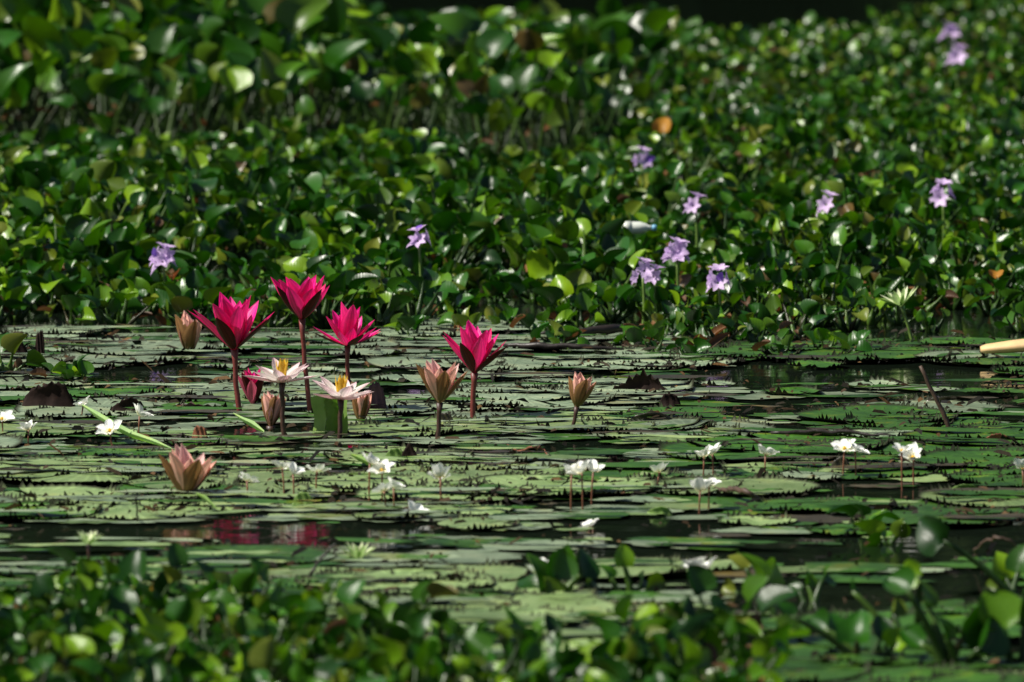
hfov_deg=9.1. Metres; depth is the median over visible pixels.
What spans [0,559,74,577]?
lily pad
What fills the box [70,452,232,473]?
lily pad
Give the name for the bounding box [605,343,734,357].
lily pad
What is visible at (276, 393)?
lily pad
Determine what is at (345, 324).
water lily
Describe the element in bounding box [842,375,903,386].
lily pad
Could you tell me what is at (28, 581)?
water hyacinth
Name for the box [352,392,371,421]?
water lily
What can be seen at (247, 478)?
floating heart flower
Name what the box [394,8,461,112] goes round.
water hyacinth
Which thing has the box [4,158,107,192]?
water hyacinth
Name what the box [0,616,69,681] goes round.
water hyacinth
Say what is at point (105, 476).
lily pad
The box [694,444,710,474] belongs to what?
floating heart flower
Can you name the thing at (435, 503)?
curled leaf
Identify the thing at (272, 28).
water hyacinth
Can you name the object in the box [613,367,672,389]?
crumpled pad
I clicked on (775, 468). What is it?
lily pad
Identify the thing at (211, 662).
water hyacinth
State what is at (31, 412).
lily pad
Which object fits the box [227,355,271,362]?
lily pad
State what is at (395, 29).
water hyacinth
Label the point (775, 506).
lily pad
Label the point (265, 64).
water hyacinth
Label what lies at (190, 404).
curled pad
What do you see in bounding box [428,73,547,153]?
water hyacinth
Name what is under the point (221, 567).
lily pad
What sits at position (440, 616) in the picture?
water hyacinth
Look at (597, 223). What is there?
water hyacinth
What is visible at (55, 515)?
lily pad
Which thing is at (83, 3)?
water hyacinth
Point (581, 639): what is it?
lily pad
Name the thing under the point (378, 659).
water hyacinth
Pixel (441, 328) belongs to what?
lily pad
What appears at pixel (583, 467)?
floating heart flower
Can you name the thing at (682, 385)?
lily pad
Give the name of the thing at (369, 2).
water hyacinth
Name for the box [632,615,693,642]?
water hyacinth
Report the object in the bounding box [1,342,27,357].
curled pad
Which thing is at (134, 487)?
lily pad
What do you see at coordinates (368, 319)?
water hyacinth
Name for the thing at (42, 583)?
water hyacinth
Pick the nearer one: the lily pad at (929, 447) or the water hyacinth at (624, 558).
the water hyacinth at (624, 558)
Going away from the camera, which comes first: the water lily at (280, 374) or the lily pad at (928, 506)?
the lily pad at (928, 506)
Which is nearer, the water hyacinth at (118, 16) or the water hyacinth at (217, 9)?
the water hyacinth at (217, 9)
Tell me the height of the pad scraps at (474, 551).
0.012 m
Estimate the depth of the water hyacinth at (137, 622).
7.10 m
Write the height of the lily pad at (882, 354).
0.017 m
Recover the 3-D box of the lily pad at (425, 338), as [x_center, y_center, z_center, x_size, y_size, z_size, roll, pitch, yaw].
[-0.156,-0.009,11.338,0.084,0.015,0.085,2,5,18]
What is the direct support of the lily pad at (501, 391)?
on the water
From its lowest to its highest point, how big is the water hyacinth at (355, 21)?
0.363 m
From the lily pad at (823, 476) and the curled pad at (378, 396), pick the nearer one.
the lily pad at (823, 476)
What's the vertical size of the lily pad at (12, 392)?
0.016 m
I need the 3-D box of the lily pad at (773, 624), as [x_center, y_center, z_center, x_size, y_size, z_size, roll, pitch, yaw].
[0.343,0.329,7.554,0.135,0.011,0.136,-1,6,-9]
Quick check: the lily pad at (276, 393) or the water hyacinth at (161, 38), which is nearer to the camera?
the lily pad at (276, 393)
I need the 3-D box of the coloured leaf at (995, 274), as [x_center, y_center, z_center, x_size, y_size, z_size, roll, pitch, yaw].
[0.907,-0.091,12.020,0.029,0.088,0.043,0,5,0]
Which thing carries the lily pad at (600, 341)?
on the water
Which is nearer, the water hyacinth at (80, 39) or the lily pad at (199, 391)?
the lily pad at (199, 391)
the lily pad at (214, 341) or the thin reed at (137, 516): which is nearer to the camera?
the thin reed at (137, 516)
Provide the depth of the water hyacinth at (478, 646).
6.81 m
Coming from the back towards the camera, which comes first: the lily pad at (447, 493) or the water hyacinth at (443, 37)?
the water hyacinth at (443, 37)
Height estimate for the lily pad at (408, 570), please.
0.016 m
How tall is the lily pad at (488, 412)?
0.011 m
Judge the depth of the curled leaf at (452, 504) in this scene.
8.79 m
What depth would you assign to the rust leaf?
9.66 m
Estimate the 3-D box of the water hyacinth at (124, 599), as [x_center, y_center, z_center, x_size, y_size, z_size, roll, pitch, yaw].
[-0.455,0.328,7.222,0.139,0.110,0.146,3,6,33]
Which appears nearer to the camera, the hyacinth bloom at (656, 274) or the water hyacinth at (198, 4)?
the hyacinth bloom at (656, 274)
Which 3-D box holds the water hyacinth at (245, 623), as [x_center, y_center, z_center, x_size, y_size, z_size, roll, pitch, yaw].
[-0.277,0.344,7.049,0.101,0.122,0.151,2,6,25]
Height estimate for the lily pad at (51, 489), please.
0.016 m
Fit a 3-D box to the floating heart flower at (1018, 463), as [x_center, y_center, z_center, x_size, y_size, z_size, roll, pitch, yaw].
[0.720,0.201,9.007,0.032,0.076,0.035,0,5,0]
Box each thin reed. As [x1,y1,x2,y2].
[134,496,138,520]
[307,543,335,580]
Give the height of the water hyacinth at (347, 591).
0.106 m
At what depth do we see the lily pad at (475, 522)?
8.54 m
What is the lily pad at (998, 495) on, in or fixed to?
on the lily pad at (935, 495)
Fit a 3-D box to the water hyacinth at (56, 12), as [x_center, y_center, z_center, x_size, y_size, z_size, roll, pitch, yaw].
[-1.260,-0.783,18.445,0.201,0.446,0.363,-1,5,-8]
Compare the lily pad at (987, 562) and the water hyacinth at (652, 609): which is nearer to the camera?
the water hyacinth at (652, 609)
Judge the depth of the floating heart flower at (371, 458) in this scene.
8.83 m
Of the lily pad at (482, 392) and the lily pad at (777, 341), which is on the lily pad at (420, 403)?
the lily pad at (482, 392)
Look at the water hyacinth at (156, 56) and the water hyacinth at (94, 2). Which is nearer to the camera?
the water hyacinth at (156, 56)
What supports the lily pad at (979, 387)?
on the water
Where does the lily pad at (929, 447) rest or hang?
on the lily pad at (890, 448)
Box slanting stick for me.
[919,365,950,426]
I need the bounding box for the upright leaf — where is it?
[311,393,347,436]
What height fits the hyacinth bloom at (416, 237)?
0.192 m
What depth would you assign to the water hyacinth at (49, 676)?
6.72 m
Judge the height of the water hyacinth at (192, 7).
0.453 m
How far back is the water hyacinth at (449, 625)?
7.12 m
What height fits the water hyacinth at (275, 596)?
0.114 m
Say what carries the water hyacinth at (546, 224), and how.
on the water
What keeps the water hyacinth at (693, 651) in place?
on the water
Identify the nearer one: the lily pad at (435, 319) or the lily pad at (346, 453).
the lily pad at (346, 453)
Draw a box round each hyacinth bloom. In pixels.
[149,242,176,311]
[406,225,431,276]
[630,256,654,323]
[631,145,654,182]
[644,264,665,312]
[661,236,690,292]
[683,191,706,251]
[706,263,730,324]
[816,190,837,233]
[929,178,955,237]
[937,21,961,70]
[943,42,967,88]
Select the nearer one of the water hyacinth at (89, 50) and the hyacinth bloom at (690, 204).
the hyacinth bloom at (690, 204)
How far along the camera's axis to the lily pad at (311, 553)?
8.23 m
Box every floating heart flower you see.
[0,410,14,433]
[17,420,36,443]
[73,396,88,413]
[96,419,121,440]
[133,402,153,432]
[238,471,259,497]
[270,460,290,493]
[286,461,305,493]
[304,464,330,487]
[361,451,384,500]
[367,459,394,500]
[372,481,392,505]
[387,476,405,504]
[402,499,428,511]
[426,462,450,498]
[525,564,534,573]
[563,463,580,511]
[566,459,589,509]
[579,518,598,529]
[587,459,604,503]
[650,462,667,484]
[680,557,705,567]
[689,477,713,512]
[692,557,715,567]
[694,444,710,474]
[699,442,720,474]
[702,478,721,510]
[758,444,779,471]
[831,439,857,473]
[847,438,869,474]
[892,443,914,489]
[899,442,922,487]
[1013,458,1023,484]
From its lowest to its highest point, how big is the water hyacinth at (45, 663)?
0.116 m
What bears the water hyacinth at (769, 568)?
on the water
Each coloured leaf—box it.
[165,268,179,280]
[652,117,670,167]
[988,269,1002,300]
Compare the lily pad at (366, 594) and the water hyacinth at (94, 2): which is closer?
the lily pad at (366, 594)
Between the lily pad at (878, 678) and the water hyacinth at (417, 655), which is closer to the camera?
the water hyacinth at (417, 655)
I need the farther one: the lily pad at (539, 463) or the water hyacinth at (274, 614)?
the lily pad at (539, 463)
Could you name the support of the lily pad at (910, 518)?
on the water
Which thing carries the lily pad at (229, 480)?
on the water
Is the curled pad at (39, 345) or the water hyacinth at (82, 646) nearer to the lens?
the water hyacinth at (82, 646)
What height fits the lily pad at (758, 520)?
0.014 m
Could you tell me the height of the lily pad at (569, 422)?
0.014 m
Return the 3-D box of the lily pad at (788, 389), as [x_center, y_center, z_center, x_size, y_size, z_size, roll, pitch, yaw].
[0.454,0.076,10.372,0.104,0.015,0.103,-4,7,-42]
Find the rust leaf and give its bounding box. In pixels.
[192,425,208,437]
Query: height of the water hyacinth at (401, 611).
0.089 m
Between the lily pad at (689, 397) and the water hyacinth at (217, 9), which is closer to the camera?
the lily pad at (689, 397)
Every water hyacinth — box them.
[0,0,48,119]
[0,0,92,132]
[0,19,72,124]
[0,43,70,144]
[0,50,73,141]
[0,76,28,139]
[0,276,41,320]
[0,332,46,373]
[0,584,54,627]
[0,589,105,680]
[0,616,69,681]
[0,662,60,681]
[3,654,53,681]
[4,14,83,133]
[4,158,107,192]
[4,572,100,615]
[8,57,49,130]
[12,579,31,607]
[15,654,74,681]
[16,5,51,120]
[22,0,73,118]
[22,0,87,118]
[23,13,110,129]
[26,263,91,311]
[27,11,112,128]
[28,29,97,135]
[32,584,115,619]
[32,601,109,659]
[36,5,105,114]
[40,619,106,668]
[42,670,71,681]
[45,39,145,133]
[46,546,117,606]
[48,73,144,135]
[48,619,126,681]
[49,0,90,123]
[54,569,103,613]
[57,607,166,660]
[58,2,117,94]
[58,581,158,646]
[59,622,174,660]
[60,27,149,135]
[64,630,167,681]
[64,635,135,676]
[71,654,208,681]
[76,549,182,622]
[76,574,148,617]
[80,0,122,101]
[81,277,158,329]
[82,650,134,681]
[83,0,182,128]
[87,0,153,113]
[91,1,135,106]
[92,35,193,136]
[95,621,193,675]
[99,614,182,660]
[111,0,195,121]
[111,597,202,664]
[112,580,155,624]
[112,625,238,681]
[119,664,179,681]
[120,38,194,138]
[124,583,217,645]
[125,580,240,637]
[132,0,185,113]
[133,17,261,130]
[134,0,214,115]
[135,63,195,139]
[139,4,228,129]
[140,0,234,125]
[140,0,236,106]
[150,56,243,150]
[157,654,223,681]
[161,269,232,328]
[167,541,237,629]
[172,25,254,132]
[177,0,220,114]
[177,622,250,675]
[183,0,233,104]
[183,598,295,664]
[184,614,314,681]
[185,614,236,651]
[192,51,296,132]
[193,559,285,605]
[195,633,278,677]
[196,9,285,122]
[199,563,272,613]
[202,578,285,627]
[205,1,258,99]
[208,593,311,672]
[217,13,280,125]
[218,61,308,133]
[225,4,282,111]
[225,48,320,138]
[232,0,331,131]
[236,0,282,117]
[236,606,293,645]
[237,593,329,619]
[240,632,275,670]
[245,589,364,680]
[248,557,342,629]
[248,637,345,681]
[251,15,328,120]
[268,38,335,128]
[269,586,382,659]
[274,655,348,676]
[277,14,372,125]
[278,39,371,133]
[279,579,370,639]
[285,0,359,104]
[285,36,352,131]
[285,54,366,130]
[289,604,382,659]
[290,655,369,681]
[292,0,371,114]
[296,639,389,681]
[300,53,374,130]
[317,629,404,681]
[320,595,387,658]
[329,35,352,104]
[331,24,402,99]
[334,266,412,315]
[340,639,430,681]
[341,262,389,320]
[342,645,413,676]
[343,603,431,676]
[346,47,394,124]
[347,0,356,5]
[347,24,398,113]
[348,22,408,111]
[349,599,418,657]
[354,19,438,128]
[356,0,373,5]
[357,1,392,17]
[360,311,374,332]
[363,635,450,681]
[368,12,378,17]
[373,579,458,612]
[379,55,483,137]
[383,313,429,337]
[383,601,415,621]
[385,610,465,651]
[388,66,421,107]
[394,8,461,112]
[399,25,439,86]
[400,27,448,116]
[402,639,471,677]
[409,635,471,666]
[410,32,523,149]
[420,662,493,681]
[421,28,477,121]
[427,5,497,88]
[427,12,566,145]
[428,22,564,145]
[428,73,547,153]
[429,609,500,677]
[436,623,528,676]
[439,62,499,132]
[444,659,550,681]
[451,21,571,120]
[451,29,538,152]
[455,652,547,679]
[460,666,530,681]
[463,632,586,681]
[465,662,575,681]
[469,16,521,30]
[483,7,527,22]
[483,44,547,132]
[486,19,528,28]
[487,618,581,680]
[492,48,608,145]
[494,603,560,669]
[497,34,565,141]
[514,638,616,681]
[516,543,600,592]
[518,220,596,240]
[531,12,593,106]
[531,669,547,681]
[537,14,635,125]
[544,613,626,657]
[544,638,594,681]
[544,670,563,681]
[552,637,657,678]
[561,11,669,92]
[561,21,592,72]
[569,212,650,247]
[572,14,631,95]
[579,593,724,668]
[585,657,703,681]
[593,632,680,677]
[599,543,666,591]
[602,663,680,681]
[616,9,678,116]
[620,650,688,681]
[627,593,761,651]
[628,5,674,100]
[628,595,750,659]
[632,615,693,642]
[633,599,749,663]
[640,633,767,681]
[645,606,733,663]
[652,670,749,681]
[662,564,799,634]
[668,615,793,681]
[675,657,748,679]
[678,634,793,681]
[684,612,809,681]
[714,673,780,681]
[721,552,784,592]
[778,602,905,654]
[787,564,836,601]
[826,503,900,534]
[851,559,921,627]
[853,518,910,546]
[883,566,1009,663]
[916,515,1023,593]
[977,590,1023,662]
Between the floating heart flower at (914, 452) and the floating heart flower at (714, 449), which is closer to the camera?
the floating heart flower at (914, 452)
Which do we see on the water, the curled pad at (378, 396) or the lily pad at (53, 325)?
the lily pad at (53, 325)
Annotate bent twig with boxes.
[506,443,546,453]
[973,535,1016,556]
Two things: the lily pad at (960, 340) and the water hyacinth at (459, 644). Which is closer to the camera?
the water hyacinth at (459, 644)
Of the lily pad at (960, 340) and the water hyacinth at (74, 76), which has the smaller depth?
the lily pad at (960, 340)
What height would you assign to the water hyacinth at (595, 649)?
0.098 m
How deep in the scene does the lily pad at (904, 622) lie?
7.61 m
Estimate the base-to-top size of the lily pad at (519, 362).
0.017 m
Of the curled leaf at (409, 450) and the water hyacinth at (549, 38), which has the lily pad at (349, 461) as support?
the curled leaf at (409, 450)
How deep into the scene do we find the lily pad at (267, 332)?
11.41 m
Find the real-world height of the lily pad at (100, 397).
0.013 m
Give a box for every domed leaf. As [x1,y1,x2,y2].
[647,506,672,515]
[953,484,978,487]
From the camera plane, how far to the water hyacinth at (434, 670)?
6.75 m
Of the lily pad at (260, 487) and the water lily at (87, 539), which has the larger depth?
the lily pad at (260, 487)
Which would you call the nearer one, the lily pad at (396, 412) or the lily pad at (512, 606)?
the lily pad at (512, 606)
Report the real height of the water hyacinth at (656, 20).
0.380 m
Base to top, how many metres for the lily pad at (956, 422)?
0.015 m
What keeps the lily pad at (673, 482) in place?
on the water
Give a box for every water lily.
[74,531,103,558]
[158,443,216,493]
[175,310,201,352]
[188,292,274,410]
[238,368,263,403]
[242,358,317,434]
[261,390,285,427]
[271,275,329,410]
[313,302,380,383]
[313,375,374,438]
[338,542,375,557]
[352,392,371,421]
[415,359,467,438]
[443,320,506,417]
[568,372,596,424]
[878,286,916,338]
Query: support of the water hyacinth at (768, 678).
on the water
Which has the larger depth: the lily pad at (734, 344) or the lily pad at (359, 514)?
the lily pad at (734, 344)
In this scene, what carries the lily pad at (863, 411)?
on the water
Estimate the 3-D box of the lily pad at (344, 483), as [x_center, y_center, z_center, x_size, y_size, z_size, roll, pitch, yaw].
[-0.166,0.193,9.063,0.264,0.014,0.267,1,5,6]
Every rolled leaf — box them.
[82,404,171,448]
[196,492,216,508]
[233,413,263,431]
[350,454,371,466]
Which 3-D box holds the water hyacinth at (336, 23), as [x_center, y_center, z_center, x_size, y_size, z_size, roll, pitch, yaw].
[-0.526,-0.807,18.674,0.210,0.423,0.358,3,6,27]
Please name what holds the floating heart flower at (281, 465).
on the water
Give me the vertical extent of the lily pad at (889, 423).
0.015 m
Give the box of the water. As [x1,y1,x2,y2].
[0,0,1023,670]
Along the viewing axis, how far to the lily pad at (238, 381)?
10.52 m
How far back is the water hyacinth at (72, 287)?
11.95 m
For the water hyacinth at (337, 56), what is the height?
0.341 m
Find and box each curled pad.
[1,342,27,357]
[22,381,78,406]
[35,329,44,354]
[108,396,150,410]
[176,402,241,406]
[366,382,388,408]
[658,393,680,406]
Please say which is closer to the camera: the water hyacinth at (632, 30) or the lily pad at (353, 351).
the lily pad at (353, 351)
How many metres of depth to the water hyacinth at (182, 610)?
7.13 m
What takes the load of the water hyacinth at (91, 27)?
on the water
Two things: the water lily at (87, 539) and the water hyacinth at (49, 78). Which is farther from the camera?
the water hyacinth at (49, 78)
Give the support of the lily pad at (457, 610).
on the water
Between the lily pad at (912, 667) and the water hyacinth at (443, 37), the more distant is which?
the water hyacinth at (443, 37)
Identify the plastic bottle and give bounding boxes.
[620,221,656,233]
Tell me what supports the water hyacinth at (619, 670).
on the water
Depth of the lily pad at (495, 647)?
7.39 m
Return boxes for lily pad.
[0,320,105,333]
[0,368,87,388]
[0,382,55,395]
[0,414,99,436]
[0,433,23,448]
[0,453,217,481]
[0,454,97,478]
[0,480,128,506]
[0,492,17,508]
[0,494,102,519]
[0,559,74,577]
[0,568,75,590]
[1,323,94,337]
[1,355,72,366]
[1,490,172,511]
[2,366,43,373]
[13,352,137,367]
[13,395,184,415]
[24,404,134,417]
[44,339,143,352]
[46,497,207,518]
[49,346,195,362]
[53,488,195,508]
[53,557,116,575]
[61,391,183,409]
[63,382,174,396]
[66,337,219,354]
[68,570,282,598]
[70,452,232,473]
[70,556,191,574]
[76,444,151,455]
[78,382,196,397]
[81,427,137,434]
[97,572,159,583]
[100,554,252,580]
[113,446,171,457]
[113,476,242,493]
[116,470,242,488]
[122,462,224,478]
[132,492,278,510]
[147,487,225,498]
[153,398,242,409]
[158,459,225,468]
[159,537,337,565]
[160,459,326,482]
[162,379,299,394]
[163,477,245,493]
[164,433,227,445]
[197,359,250,368]
[198,479,309,493]
[200,329,308,343]
[204,382,329,401]
[205,468,306,485]
[207,615,338,623]
[215,337,328,349]
[219,373,270,384]
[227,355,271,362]
[227,370,358,385]
[228,446,282,457]
[235,576,324,599]
[238,367,329,377]
[242,388,313,400]
[247,328,336,342]
[269,565,376,587]
[274,330,391,342]
[274,472,427,491]
[277,335,400,348]
[288,360,337,371]
[296,562,495,593]
[296,591,408,609]
[300,343,398,354]
[300,400,434,415]
[310,464,485,490]
[311,588,370,604]
[319,559,478,583]
[323,440,473,464]
[332,448,465,467]
[334,588,516,610]
[336,607,503,636]
[347,417,467,436]
[351,505,425,519]
[355,480,478,499]
[362,351,506,367]
[369,325,484,336]
[371,371,422,381]
[374,410,506,432]
[378,571,596,605]
[385,391,493,408]
[385,479,550,501]
[390,462,454,474]
[390,557,531,581]
[392,586,450,602]
[397,447,531,464]
[401,330,445,340]
[403,475,533,496]
[409,317,523,331]
[413,312,520,327]
[415,458,493,469]
[419,389,490,399]
[420,450,577,469]
[420,584,616,619]
[421,385,616,406]
[422,461,528,476]
[423,500,513,514]
[427,398,519,410]
[433,510,519,528]
[437,600,580,628]
[440,624,603,662]
[444,351,583,369]
[448,318,560,327]
[449,360,516,370]
[449,409,529,420]
[455,367,502,379]
[456,381,554,392]
[458,381,591,400]
[459,378,563,393]
[459,468,657,494]
[487,404,701,430]
[491,634,623,649]
[493,336,599,347]
[495,482,544,496]
[514,373,693,394]
[520,460,669,482]
[523,381,635,392]
[536,414,655,431]
[544,325,673,339]
[551,352,695,368]
[559,461,685,481]
[575,332,684,343]
[575,552,688,577]
[581,413,715,430]
[594,348,735,362]
[594,620,631,639]
[596,351,731,366]
[596,420,744,441]
[604,334,674,344]
[604,408,675,417]
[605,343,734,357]
[605,414,775,436]
[606,597,711,612]
[610,401,725,417]
[616,387,709,400]
[618,350,745,365]
[627,471,743,488]
[630,604,636,617]
[652,469,820,494]
[656,436,870,460]
[668,551,751,570]
[673,340,801,356]
[685,427,891,452]
[694,378,738,385]
[702,344,850,358]
[717,337,840,350]
[717,509,798,525]
[718,655,871,681]
[719,452,866,476]
[722,461,818,475]
[726,648,956,681]
[751,609,847,629]
[752,494,868,511]
[755,632,980,663]
[759,448,879,467]
[760,338,952,359]
[761,383,821,394]
[774,466,844,479]
[782,458,938,478]
[785,356,845,367]
[793,399,958,423]
[795,605,972,633]
[796,623,929,650]
[803,452,903,462]
[805,520,889,534]
[809,349,875,362]
[817,644,898,664]
[833,673,911,681]
[839,417,929,430]
[840,392,1004,414]
[840,427,904,437]
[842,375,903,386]
[844,408,953,427]
[853,504,1021,524]
[854,345,988,360]
[856,658,1005,681]
[864,436,1023,458]
[889,605,1021,637]
[891,489,1023,514]
[893,433,1023,455]
[900,424,1023,444]
[908,667,1023,681]
[913,347,1023,362]
[913,413,1000,426]
[914,444,1023,466]
[917,332,1014,345]
[918,483,1023,506]
[926,456,1020,475]
[941,463,1021,486]
[948,422,1023,439]
[948,471,1019,483]
[950,352,1023,364]
[960,382,1015,392]
[962,444,1023,464]
[962,596,1022,608]
[966,419,1023,430]
[967,481,1022,499]
[978,549,1010,569]
[980,568,1023,579]
[990,363,1023,374]
[992,353,1023,357]
[994,362,1023,371]
[1004,475,1023,487]
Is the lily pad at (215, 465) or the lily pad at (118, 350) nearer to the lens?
the lily pad at (215, 465)
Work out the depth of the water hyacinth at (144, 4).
18.93 m
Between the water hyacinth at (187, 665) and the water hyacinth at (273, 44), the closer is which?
the water hyacinth at (187, 665)
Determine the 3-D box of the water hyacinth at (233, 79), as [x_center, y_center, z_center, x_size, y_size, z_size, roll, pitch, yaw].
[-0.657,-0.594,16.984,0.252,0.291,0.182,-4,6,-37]
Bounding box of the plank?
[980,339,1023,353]
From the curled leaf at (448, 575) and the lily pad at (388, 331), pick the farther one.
the lily pad at (388, 331)
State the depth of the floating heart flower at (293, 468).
8.88 m
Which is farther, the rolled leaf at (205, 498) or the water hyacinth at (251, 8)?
the water hyacinth at (251, 8)
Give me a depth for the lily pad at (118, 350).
11.17 m
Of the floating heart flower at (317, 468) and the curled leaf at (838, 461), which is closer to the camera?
the floating heart flower at (317, 468)
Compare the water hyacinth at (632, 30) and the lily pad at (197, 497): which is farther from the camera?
the water hyacinth at (632, 30)
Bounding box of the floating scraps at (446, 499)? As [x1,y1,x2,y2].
[0,327,1023,663]
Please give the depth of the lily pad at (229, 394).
10.35 m
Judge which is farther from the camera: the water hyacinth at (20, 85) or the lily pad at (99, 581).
the water hyacinth at (20, 85)
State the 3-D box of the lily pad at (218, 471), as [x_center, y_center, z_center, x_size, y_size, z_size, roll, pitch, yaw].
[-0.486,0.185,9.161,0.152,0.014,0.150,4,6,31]
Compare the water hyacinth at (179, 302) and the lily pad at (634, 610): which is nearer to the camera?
the lily pad at (634, 610)
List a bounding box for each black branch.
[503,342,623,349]
[541,324,625,335]
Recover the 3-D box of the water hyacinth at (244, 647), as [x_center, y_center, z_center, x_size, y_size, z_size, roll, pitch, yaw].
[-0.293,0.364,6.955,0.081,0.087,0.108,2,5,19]
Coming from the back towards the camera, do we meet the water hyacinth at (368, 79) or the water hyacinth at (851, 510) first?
the water hyacinth at (368, 79)
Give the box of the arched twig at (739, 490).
[714,486,760,501]
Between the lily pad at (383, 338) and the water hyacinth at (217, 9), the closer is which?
the lily pad at (383, 338)
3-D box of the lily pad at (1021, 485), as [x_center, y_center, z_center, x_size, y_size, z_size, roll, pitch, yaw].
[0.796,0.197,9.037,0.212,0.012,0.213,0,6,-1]
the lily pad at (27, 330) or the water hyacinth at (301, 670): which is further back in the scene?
the lily pad at (27, 330)
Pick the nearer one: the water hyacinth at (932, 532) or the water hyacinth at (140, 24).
the water hyacinth at (932, 532)
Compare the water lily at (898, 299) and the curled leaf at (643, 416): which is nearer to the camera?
the curled leaf at (643, 416)
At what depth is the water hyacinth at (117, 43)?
17.24 m
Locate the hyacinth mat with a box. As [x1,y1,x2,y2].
[0,0,1023,681]
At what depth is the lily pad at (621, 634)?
7.44 m
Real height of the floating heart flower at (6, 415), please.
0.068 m
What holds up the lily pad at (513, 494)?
on the lily pad at (447, 493)
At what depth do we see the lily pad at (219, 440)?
9.59 m
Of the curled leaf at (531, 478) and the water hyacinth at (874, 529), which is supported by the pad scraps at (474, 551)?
the curled leaf at (531, 478)
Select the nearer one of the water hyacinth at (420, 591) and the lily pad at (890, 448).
the water hyacinth at (420, 591)
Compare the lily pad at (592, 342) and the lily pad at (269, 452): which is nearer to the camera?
the lily pad at (269, 452)
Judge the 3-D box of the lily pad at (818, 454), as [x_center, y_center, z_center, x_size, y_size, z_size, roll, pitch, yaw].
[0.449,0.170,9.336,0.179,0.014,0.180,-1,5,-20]
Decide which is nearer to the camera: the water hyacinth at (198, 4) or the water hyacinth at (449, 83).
the water hyacinth at (449, 83)
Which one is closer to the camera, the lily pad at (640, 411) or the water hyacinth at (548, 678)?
the water hyacinth at (548, 678)
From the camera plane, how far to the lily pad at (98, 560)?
8.08 m
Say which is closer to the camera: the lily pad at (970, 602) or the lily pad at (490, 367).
the lily pad at (970, 602)
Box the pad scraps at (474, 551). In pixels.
[0,321,1023,681]
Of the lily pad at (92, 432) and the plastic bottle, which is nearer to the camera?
the lily pad at (92, 432)
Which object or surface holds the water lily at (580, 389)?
on the water
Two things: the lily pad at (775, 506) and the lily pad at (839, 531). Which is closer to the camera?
the lily pad at (839, 531)
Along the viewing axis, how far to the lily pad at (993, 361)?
10.91 m
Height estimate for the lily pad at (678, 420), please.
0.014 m
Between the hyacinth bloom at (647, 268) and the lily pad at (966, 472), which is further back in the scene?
the hyacinth bloom at (647, 268)
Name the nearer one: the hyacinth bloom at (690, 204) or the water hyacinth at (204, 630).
the water hyacinth at (204, 630)
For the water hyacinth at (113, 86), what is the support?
on the water
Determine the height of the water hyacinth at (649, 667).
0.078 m
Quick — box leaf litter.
[2,10,1020,681]
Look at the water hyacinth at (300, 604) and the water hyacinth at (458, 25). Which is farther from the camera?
the water hyacinth at (458, 25)
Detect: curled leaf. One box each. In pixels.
[292,491,314,505]
[386,448,402,456]
[401,443,417,455]
[426,500,446,504]
[441,413,453,421]
[443,573,468,577]
[451,501,465,506]
[470,444,482,450]
[526,476,538,479]
[606,456,628,462]
[630,412,671,419]
[830,457,849,467]
[926,395,986,401]
[986,433,1006,438]
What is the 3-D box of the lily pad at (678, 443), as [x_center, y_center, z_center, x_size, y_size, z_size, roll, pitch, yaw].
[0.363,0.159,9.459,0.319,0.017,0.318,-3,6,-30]
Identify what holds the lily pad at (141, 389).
on the water
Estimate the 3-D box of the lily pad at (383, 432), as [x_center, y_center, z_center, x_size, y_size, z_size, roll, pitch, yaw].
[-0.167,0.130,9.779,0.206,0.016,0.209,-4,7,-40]
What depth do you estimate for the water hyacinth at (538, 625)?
7.14 m
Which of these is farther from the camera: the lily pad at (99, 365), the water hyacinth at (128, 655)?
the lily pad at (99, 365)
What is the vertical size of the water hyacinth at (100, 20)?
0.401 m
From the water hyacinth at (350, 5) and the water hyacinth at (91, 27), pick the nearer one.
the water hyacinth at (91, 27)
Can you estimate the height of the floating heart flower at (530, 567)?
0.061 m
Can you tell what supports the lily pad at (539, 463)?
on the water
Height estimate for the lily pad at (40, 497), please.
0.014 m
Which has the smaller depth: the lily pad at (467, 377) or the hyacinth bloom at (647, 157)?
the lily pad at (467, 377)
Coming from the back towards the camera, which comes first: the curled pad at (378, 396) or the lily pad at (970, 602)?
the curled pad at (378, 396)
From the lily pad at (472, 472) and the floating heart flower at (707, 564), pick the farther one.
the lily pad at (472, 472)
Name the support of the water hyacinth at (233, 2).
on the water
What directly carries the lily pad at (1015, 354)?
on the lily pad at (929, 352)
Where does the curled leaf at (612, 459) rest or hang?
on the water
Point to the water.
(238, 528)
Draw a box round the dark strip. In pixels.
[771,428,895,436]
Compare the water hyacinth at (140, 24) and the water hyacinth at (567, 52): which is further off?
the water hyacinth at (140, 24)
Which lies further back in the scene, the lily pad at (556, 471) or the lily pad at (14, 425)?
the lily pad at (14, 425)
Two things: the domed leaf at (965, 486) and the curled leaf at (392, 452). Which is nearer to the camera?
the domed leaf at (965, 486)
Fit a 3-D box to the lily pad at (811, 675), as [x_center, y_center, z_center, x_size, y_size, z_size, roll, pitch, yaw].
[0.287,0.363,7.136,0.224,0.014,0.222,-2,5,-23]
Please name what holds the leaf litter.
on the water
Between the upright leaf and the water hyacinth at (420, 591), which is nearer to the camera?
the water hyacinth at (420, 591)
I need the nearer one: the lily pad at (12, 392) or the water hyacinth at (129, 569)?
the water hyacinth at (129, 569)
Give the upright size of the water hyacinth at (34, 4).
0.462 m
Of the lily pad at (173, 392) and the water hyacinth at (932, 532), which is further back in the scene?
the lily pad at (173, 392)

